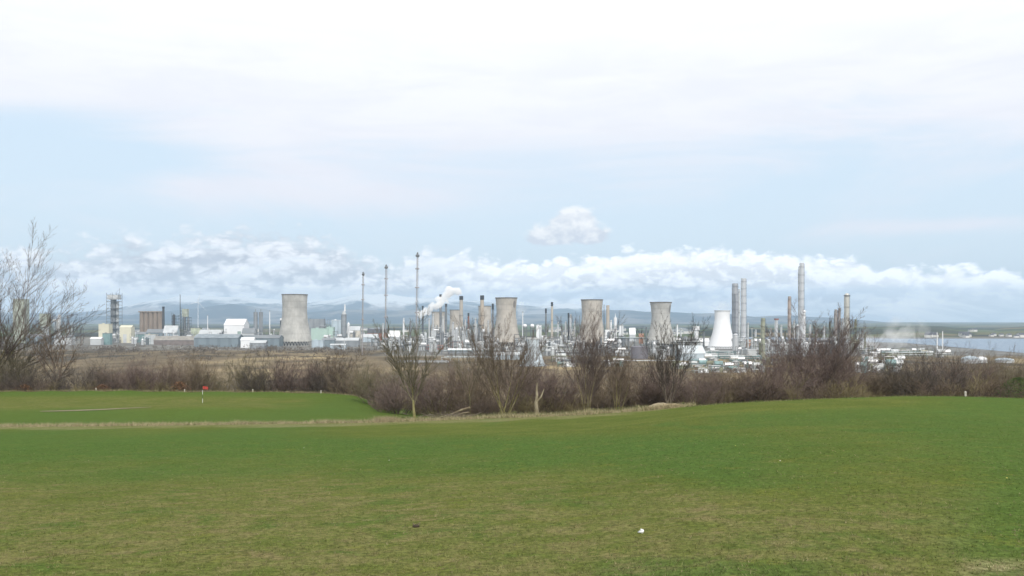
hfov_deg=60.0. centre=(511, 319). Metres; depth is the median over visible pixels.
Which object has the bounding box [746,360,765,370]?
process unit
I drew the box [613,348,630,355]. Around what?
process unit
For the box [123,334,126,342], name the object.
door
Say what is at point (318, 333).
shed
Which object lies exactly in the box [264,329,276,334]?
process unit
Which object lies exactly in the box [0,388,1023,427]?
grass
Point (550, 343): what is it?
process unit
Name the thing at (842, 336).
bare tree
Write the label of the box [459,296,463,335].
chimney
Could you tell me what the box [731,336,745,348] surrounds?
process unit
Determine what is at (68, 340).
shed
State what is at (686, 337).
process unit
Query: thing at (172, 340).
shed
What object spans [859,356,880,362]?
process unit
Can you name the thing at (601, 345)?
process unit
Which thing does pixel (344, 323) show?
flue stack
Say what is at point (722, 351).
process unit
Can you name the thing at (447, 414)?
brushwood pile
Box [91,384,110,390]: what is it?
dead bracken
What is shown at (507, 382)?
shrub
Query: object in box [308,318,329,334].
industrial building
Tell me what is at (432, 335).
process unit
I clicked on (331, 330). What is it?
shed
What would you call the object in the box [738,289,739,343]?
flue stack
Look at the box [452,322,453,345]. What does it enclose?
flue stack
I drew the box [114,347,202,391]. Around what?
shrub
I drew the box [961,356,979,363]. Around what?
dome store
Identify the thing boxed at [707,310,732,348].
cooling tower
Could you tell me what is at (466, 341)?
process unit
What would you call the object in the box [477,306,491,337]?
cooling tower
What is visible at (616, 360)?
process unit
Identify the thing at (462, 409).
fallen log
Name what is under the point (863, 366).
process unit
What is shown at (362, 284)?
flare stack
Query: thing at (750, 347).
process unit
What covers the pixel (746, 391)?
shrub
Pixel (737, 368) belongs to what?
process unit
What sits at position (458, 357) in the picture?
pipe rack
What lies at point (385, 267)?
flare stack
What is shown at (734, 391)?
shrub
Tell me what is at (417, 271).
flare stack
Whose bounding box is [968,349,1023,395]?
shrub
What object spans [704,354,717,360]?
process unit
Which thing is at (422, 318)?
chimney
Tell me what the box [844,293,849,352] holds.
process column
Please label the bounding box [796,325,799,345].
flue stack
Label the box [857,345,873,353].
process unit
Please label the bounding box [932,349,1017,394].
shrub
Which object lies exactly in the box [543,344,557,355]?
process unit
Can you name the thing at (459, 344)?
process unit
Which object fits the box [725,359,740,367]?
process unit
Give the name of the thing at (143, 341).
process unit
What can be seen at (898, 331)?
hills
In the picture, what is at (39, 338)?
shed
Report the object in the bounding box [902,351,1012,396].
shrub
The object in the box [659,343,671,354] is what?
process unit
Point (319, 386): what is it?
shrub
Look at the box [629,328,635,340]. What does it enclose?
shed
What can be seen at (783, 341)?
process unit
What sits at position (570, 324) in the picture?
flue stack
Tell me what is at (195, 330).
shed
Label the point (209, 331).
shed
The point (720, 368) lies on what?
process unit
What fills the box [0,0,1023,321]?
sky
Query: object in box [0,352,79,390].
shrub
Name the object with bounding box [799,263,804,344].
flue stack
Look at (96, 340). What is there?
shed
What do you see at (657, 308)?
cooling tower
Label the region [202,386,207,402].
golf flag
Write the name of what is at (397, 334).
shed
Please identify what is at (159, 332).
shed
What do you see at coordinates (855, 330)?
flue stack
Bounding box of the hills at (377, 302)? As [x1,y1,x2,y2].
[0,294,890,322]
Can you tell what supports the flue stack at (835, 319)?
on the ground at (56, 442)
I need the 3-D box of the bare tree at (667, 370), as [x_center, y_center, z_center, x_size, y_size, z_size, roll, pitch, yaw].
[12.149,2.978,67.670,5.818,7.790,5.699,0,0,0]
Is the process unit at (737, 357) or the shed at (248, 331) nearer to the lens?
the process unit at (737, 357)
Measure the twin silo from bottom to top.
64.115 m
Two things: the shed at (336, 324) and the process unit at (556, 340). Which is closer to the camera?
the process unit at (556, 340)
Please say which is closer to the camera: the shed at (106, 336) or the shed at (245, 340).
the shed at (245, 340)
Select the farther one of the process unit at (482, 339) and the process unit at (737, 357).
the process unit at (482, 339)
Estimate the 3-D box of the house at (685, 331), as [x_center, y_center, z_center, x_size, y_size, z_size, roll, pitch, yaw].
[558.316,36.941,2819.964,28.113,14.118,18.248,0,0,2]
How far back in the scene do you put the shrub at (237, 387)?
124.09 m
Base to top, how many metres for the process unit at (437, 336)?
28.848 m
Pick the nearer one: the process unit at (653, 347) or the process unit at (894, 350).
the process unit at (894, 350)
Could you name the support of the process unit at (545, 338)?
on the ground at (56, 442)
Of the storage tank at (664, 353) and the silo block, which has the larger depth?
the silo block
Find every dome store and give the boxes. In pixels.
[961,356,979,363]
[995,358,1013,362]
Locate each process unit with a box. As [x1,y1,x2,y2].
[38,314,52,333]
[51,313,64,335]
[66,322,80,340]
[130,337,138,343]
[139,335,149,344]
[171,313,183,335]
[181,309,191,335]
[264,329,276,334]
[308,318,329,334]
[333,331,342,337]
[367,335,378,345]
[377,337,388,348]
[388,338,399,349]
[400,333,413,343]
[401,338,413,350]
[415,335,427,350]
[420,329,427,342]
[427,338,439,351]
[429,324,441,343]
[436,331,450,347]
[439,330,448,348]
[448,338,462,347]
[450,326,461,345]
[461,323,472,343]
[463,340,475,347]
[471,324,483,346]
[471,341,484,353]
[481,329,493,346]
[514,334,525,349]
[539,335,553,349]
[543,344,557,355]
[546,338,557,347]
[551,353,570,361]
[553,334,565,343]
[557,343,575,354]
[557,360,575,366]
[559,335,572,350]
[570,334,581,345]
[572,339,585,350]
[594,337,607,351]
[603,328,614,346]
[606,357,623,365]
[607,338,621,352]
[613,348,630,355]
[617,333,625,346]
[645,340,658,352]
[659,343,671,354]
[671,361,688,368]
[676,336,688,344]
[689,358,706,367]
[691,367,710,372]
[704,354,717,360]
[706,347,719,354]
[706,361,724,367]
[709,365,729,371]
[716,350,733,354]
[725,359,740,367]
[727,355,747,361]
[728,365,747,372]
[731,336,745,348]
[735,346,752,354]
[740,359,761,367]
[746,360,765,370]
[747,338,757,348]
[753,336,767,354]
[767,338,776,353]
[773,335,789,354]
[788,339,808,355]
[804,337,833,353]
[829,333,838,352]
[837,333,850,352]
[850,328,861,350]
[855,362,871,372]
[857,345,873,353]
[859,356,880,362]
[868,362,884,372]
[869,350,890,356]
[880,353,904,363]
[881,359,902,372]
[890,348,910,351]
[903,348,935,354]
[931,349,951,357]
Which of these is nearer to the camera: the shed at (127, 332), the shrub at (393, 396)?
the shrub at (393, 396)
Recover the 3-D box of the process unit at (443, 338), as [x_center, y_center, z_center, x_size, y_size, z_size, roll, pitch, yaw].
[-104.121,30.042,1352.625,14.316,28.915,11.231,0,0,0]
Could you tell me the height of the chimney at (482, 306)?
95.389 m
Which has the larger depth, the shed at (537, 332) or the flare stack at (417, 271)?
the shed at (537, 332)
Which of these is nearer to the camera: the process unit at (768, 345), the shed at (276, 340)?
the process unit at (768, 345)
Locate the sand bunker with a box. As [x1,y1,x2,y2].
[54,407,144,410]
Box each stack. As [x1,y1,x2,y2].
[341,304,346,337]
[347,322,349,337]
[361,272,364,354]
[384,265,387,354]
[415,252,419,354]
[428,318,429,344]
[432,314,433,330]
[442,316,443,331]
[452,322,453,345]
[570,314,571,337]
[703,332,704,348]
[732,283,737,333]
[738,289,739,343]
[741,278,746,346]
[747,323,748,346]
[761,318,765,358]
[774,318,778,342]
[787,296,791,348]
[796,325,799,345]
[798,266,798,324]
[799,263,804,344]
[803,310,805,344]
[834,309,837,336]
[838,308,840,346]
[854,320,856,351]
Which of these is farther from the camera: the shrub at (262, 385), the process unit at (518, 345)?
the process unit at (518, 345)
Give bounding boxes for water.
[749,337,1023,352]
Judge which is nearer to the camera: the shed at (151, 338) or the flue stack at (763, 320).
the flue stack at (763, 320)
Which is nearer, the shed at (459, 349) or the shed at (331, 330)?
the shed at (459, 349)
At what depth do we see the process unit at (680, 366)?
799.79 m
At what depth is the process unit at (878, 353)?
1051.61 m
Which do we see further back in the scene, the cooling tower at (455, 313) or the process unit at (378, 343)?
the cooling tower at (455, 313)
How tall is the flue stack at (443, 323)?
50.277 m
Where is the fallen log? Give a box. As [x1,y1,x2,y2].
[439,407,470,417]
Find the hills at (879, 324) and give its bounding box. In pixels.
[671,323,1023,324]
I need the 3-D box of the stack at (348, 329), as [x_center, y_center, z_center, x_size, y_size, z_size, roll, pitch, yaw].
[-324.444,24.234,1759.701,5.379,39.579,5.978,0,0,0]
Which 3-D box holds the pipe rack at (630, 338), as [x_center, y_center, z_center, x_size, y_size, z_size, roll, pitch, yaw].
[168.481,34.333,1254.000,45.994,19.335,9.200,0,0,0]
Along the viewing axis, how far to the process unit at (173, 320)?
1719.80 m
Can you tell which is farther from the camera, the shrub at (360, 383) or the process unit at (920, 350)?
the process unit at (920, 350)
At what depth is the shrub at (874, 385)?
78.82 m
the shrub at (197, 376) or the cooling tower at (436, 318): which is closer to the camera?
the shrub at (197, 376)
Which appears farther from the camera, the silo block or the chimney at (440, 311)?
the chimney at (440, 311)
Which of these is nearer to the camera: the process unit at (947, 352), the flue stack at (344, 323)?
the process unit at (947, 352)
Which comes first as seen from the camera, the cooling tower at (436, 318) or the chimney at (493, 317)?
the chimney at (493, 317)
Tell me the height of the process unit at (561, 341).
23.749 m
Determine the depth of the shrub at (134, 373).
122.82 m
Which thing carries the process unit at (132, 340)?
on the ground at (56, 442)
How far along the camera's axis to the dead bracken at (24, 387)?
120.88 m
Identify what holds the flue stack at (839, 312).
on the ground at (56, 442)
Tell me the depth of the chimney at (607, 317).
1677.17 m
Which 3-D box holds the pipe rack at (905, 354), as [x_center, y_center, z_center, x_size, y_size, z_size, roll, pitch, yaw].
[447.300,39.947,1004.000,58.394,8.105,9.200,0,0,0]
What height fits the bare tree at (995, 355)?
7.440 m
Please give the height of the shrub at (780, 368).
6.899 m
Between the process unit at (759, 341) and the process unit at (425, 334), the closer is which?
the process unit at (759, 341)
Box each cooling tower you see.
[279,294,311,345]
[431,312,444,332]
[449,310,458,337]
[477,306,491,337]
[493,297,519,345]
[520,338,546,366]
[579,299,604,346]
[644,302,677,347]
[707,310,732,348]
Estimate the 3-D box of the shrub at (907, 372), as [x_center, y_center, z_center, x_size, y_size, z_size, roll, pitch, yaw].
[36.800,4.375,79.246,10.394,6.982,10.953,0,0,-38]
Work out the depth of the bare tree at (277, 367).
125.73 m
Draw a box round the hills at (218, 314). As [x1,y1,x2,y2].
[0,304,887,323]
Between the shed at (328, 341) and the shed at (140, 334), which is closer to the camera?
the shed at (328, 341)
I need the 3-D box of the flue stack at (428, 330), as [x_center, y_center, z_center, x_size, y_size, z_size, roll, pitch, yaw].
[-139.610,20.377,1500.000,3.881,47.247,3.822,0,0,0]
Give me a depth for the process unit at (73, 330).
1699.76 m
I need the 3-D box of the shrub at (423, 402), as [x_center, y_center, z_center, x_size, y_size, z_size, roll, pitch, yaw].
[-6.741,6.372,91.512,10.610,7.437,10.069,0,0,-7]
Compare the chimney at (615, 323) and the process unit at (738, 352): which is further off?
the chimney at (615, 323)
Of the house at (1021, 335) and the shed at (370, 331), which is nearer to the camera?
the shed at (370, 331)
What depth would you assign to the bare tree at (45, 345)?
125.97 m
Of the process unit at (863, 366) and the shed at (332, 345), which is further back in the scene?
the shed at (332, 345)
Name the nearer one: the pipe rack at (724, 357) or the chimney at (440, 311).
the pipe rack at (724, 357)
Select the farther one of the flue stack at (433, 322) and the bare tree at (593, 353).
the flue stack at (433, 322)
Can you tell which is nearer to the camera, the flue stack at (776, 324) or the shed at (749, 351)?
the shed at (749, 351)
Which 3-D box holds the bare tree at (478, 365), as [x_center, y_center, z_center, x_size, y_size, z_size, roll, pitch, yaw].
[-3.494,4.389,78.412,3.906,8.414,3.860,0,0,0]
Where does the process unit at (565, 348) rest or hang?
on the ground at (56, 442)
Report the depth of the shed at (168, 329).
1663.29 m
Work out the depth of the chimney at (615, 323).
1597.71 m
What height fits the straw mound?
0.503 m
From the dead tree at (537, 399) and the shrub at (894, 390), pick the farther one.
the shrub at (894, 390)
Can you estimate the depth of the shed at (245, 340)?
1390.00 m
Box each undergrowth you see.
[0,330,1007,373]
[0,365,1023,415]
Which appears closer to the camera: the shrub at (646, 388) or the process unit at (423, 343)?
the shrub at (646, 388)
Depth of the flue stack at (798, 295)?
1344.68 m
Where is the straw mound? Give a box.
[648,403,677,406]
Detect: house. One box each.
[563,330,573,335]
[683,329,691,333]
[924,333,932,337]
[1016,333,1023,337]
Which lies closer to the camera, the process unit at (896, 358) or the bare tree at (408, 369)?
the bare tree at (408, 369)
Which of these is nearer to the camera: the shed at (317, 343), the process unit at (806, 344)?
the process unit at (806, 344)
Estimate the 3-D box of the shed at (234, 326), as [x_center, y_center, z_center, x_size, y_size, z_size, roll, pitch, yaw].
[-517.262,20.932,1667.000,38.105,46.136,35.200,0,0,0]
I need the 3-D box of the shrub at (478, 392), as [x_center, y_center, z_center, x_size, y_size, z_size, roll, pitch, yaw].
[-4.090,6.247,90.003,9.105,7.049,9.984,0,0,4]
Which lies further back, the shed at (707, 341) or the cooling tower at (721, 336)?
the shed at (707, 341)
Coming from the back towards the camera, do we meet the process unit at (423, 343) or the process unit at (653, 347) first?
the process unit at (423, 343)
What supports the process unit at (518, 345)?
on the ground at (56, 442)
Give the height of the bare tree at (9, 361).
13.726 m
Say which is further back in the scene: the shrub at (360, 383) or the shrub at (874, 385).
the shrub at (360, 383)
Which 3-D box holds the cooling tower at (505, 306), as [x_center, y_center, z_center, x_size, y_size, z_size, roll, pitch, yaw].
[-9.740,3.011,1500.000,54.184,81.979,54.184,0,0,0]
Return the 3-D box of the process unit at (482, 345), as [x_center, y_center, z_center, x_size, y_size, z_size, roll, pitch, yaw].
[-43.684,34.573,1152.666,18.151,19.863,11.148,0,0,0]
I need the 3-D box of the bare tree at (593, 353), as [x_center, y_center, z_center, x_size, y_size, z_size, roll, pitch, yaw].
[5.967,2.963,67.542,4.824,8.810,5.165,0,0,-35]
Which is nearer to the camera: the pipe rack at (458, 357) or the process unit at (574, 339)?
the pipe rack at (458, 357)
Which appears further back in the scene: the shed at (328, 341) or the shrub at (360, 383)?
the shed at (328, 341)
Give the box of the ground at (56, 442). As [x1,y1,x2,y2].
[0,322,1023,575]
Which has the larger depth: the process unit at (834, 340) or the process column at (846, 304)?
the process column at (846, 304)
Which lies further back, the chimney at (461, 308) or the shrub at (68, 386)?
the chimney at (461, 308)
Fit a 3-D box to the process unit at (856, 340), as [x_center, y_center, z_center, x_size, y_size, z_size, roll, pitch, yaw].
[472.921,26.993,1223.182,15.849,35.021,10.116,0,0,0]
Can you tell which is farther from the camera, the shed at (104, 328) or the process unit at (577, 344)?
the shed at (104, 328)
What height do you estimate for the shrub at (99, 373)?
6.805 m
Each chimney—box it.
[162,307,164,328]
[421,306,423,333]
[439,294,441,332]
[444,304,447,336]
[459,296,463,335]
[480,295,483,330]
[492,304,493,337]
[545,308,546,334]
[551,302,552,335]
[606,305,609,329]
[613,314,617,336]
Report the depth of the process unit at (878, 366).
727.90 m
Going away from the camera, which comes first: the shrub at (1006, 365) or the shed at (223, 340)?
the shrub at (1006, 365)
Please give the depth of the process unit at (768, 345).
1149.83 m
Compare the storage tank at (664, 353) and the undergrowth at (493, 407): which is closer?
the undergrowth at (493, 407)
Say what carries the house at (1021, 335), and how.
on the ground at (56, 442)
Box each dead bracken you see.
[14,384,32,390]
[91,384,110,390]
[170,381,189,390]
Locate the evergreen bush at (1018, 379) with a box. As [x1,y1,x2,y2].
[991,376,1023,397]
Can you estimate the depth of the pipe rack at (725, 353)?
1004.40 m
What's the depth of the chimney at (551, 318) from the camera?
1648.18 m
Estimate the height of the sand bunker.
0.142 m
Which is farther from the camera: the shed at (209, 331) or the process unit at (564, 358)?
the shed at (209, 331)
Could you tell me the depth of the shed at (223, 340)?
1440.00 m
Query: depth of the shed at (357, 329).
1950.64 m
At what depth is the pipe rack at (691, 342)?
1180.10 m
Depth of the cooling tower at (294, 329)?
1505.47 m
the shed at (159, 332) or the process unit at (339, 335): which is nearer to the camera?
the process unit at (339, 335)
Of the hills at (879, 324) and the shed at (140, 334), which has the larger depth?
the hills at (879, 324)
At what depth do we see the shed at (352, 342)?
1460.00 m
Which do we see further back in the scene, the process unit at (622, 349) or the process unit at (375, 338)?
the process unit at (375, 338)
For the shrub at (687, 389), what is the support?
on the ground at (56, 442)
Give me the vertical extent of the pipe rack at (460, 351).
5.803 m
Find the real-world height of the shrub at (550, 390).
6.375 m
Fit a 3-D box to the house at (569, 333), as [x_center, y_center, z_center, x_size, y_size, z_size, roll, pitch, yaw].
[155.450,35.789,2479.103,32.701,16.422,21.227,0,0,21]
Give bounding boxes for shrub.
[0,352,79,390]
[0,353,51,390]
[40,351,124,391]
[80,362,128,387]
[85,355,180,390]
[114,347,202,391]
[153,348,227,391]
[189,364,232,391]
[220,360,273,391]
[226,352,291,391]
[266,350,329,392]
[272,359,354,392]
[303,349,390,397]
[332,357,409,404]
[361,364,437,414]
[395,345,485,415]
[432,349,509,409]
[489,361,563,412]
[510,346,591,412]
[564,349,646,409]
[595,340,686,407]
[657,361,731,404]
[687,360,775,402]
[698,357,807,402]
[713,330,837,400]
[784,327,902,398]
[830,363,903,396]
[854,332,1009,395]
[858,360,944,395]
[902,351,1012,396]
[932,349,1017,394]
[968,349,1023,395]
[969,344,1023,387]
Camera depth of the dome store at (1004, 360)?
909.96 m
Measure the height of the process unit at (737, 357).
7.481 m
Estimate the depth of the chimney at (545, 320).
1698.59 m
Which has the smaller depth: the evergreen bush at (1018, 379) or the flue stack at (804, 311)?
the evergreen bush at (1018, 379)
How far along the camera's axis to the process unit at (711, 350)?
1130.14 m
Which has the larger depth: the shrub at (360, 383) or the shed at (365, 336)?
the shed at (365, 336)
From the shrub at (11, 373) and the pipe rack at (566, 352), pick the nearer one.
the shrub at (11, 373)
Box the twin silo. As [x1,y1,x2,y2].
[254,309,262,333]
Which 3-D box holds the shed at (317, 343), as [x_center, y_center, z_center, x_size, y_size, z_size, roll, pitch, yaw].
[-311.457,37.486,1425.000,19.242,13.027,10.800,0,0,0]
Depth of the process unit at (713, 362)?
789.32 m
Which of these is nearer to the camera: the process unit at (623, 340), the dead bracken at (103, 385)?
the dead bracken at (103, 385)
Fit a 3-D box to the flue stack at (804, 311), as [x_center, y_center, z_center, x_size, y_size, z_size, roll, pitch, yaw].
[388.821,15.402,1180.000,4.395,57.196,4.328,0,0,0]
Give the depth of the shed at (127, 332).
1700.00 m
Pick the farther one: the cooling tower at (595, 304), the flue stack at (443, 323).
the cooling tower at (595, 304)
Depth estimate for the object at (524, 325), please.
1597.50 m
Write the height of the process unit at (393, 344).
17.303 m
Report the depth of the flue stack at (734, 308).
1495.62 m
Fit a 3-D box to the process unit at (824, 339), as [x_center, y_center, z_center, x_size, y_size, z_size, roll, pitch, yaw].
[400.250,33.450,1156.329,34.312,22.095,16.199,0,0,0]
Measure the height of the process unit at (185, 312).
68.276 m
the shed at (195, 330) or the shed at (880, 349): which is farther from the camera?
the shed at (195, 330)
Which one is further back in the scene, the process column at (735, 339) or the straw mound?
the process column at (735, 339)
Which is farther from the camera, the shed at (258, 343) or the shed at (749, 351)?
the shed at (258, 343)
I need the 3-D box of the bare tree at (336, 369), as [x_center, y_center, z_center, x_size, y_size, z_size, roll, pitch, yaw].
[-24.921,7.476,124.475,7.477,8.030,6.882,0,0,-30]
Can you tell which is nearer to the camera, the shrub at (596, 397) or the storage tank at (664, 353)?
the shrub at (596, 397)
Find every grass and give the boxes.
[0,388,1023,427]
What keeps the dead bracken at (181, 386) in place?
on the ground at (56, 442)
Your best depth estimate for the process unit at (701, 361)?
819.50 m
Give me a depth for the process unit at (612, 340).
1180.01 m
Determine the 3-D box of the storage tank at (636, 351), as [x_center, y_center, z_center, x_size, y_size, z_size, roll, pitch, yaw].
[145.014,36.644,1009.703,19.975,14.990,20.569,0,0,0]
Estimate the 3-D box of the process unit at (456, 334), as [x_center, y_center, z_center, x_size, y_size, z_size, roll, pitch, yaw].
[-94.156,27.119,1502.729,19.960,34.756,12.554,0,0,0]
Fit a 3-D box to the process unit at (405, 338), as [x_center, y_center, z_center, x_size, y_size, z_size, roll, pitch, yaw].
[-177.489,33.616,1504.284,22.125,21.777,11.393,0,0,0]
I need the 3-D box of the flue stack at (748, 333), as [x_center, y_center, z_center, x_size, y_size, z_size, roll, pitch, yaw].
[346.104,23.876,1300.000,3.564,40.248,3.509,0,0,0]
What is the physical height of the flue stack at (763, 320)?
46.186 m
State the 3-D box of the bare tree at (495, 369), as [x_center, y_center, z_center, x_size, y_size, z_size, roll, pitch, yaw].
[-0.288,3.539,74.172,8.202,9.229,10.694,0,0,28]
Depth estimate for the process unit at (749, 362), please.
799.01 m
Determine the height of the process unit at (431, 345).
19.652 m
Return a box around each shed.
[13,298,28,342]
[25,334,53,343]
[53,335,75,344]
[90,337,103,344]
[99,323,112,342]
[102,332,111,344]
[119,325,134,342]
[136,332,145,341]
[144,334,157,343]
[146,329,163,335]
[154,336,194,344]
[163,326,179,335]
[191,327,201,335]
[194,334,242,346]
[198,330,223,333]
[224,319,249,333]
[240,337,255,347]
[242,328,256,334]
[242,335,283,346]
[249,340,267,347]
[311,328,327,339]
[311,339,324,346]
[322,338,335,346]
[326,326,334,337]
[330,344,346,348]
[332,319,340,337]
[335,338,359,346]
[350,326,360,339]
[363,334,378,341]
[367,329,387,339]
[388,331,400,342]
[448,348,486,352]
[493,352,519,359]
[536,325,540,337]
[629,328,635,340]
[675,345,705,360]
[699,338,709,345]
[739,348,756,354]
[874,348,890,351]
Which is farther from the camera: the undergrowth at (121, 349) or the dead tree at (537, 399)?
the undergrowth at (121, 349)
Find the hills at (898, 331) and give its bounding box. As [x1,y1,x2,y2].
[672,326,1023,336]
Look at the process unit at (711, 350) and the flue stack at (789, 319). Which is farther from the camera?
the flue stack at (789, 319)
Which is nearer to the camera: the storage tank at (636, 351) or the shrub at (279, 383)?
the shrub at (279, 383)
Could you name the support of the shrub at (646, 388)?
on the ground at (56, 442)
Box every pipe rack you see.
[398,360,448,362]
[441,350,497,354]
[441,356,490,360]
[555,349,581,357]
[615,337,647,350]
[674,341,703,345]
[706,351,735,354]
[715,355,761,360]
[880,352,934,358]
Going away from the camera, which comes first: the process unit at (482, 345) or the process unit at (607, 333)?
the process unit at (482, 345)
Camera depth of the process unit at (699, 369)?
719.50 m
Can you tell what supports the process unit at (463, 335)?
on the ground at (56, 442)
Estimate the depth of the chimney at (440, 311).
1948.18 m
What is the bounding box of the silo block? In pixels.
[138,311,161,331]
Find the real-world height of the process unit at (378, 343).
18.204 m
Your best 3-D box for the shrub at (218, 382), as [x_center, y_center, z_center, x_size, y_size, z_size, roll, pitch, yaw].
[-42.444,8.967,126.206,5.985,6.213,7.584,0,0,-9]
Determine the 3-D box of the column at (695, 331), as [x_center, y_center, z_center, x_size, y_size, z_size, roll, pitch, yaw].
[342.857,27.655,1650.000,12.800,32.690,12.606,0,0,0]
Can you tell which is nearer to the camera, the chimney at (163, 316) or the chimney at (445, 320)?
the chimney at (445, 320)
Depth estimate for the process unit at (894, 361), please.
724.04 m
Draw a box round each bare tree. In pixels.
[0,218,113,373]
[0,317,60,378]
[12,314,85,390]
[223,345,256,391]
[254,345,304,389]
[303,347,366,391]
[372,307,453,417]
[450,310,550,414]
[450,323,490,413]
[554,305,625,410]
[597,336,641,410]
[631,310,710,403]
[761,299,875,398]
[980,341,1010,373]
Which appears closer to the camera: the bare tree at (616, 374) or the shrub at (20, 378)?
the bare tree at (616, 374)
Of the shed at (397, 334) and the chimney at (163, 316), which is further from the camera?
the chimney at (163, 316)
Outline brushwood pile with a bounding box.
[397,412,480,418]
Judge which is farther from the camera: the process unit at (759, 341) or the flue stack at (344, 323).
the flue stack at (344, 323)
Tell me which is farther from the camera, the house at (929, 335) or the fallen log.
the house at (929, 335)
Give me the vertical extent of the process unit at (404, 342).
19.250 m
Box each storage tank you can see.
[631,346,647,358]
[655,349,665,358]
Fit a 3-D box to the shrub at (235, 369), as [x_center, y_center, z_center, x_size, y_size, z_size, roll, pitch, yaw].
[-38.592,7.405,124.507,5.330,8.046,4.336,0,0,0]
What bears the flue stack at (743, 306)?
on the ground at (56, 442)
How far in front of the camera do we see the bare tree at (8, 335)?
130.84 m
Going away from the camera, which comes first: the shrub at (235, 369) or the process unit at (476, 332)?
the shrub at (235, 369)
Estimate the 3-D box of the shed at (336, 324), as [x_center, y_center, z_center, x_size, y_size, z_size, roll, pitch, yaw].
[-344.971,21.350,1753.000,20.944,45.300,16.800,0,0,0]
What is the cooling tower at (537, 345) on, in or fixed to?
on the ground at (56, 442)
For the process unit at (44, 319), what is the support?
on the ground at (56, 442)
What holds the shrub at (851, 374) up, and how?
on the ground at (56, 442)
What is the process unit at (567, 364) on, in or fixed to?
on the ground at (56, 442)
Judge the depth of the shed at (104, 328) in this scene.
1690.00 m
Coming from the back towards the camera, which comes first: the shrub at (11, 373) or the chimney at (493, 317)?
the chimney at (493, 317)
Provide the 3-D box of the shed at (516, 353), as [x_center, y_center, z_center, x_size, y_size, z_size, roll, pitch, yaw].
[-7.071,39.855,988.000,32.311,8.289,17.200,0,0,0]
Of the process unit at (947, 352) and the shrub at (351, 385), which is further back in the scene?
the process unit at (947, 352)
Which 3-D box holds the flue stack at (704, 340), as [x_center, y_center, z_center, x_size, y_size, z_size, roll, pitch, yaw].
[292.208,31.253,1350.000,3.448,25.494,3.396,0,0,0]
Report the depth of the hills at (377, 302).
16375.76 m
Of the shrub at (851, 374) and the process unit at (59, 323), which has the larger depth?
the process unit at (59, 323)
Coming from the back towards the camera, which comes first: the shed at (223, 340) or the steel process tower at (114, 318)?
the steel process tower at (114, 318)
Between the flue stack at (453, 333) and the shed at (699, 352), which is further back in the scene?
the flue stack at (453, 333)
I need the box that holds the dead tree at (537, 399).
[534,383,543,413]
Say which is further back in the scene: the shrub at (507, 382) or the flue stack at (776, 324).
the flue stack at (776, 324)
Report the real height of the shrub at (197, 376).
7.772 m
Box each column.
[693,326,699,343]
[732,333,738,354]
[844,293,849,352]
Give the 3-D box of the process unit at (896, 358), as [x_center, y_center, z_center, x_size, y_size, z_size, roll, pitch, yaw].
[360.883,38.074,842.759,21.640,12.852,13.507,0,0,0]
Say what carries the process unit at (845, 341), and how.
on the ground at (56, 442)
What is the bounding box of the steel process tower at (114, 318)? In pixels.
[106,288,121,341]

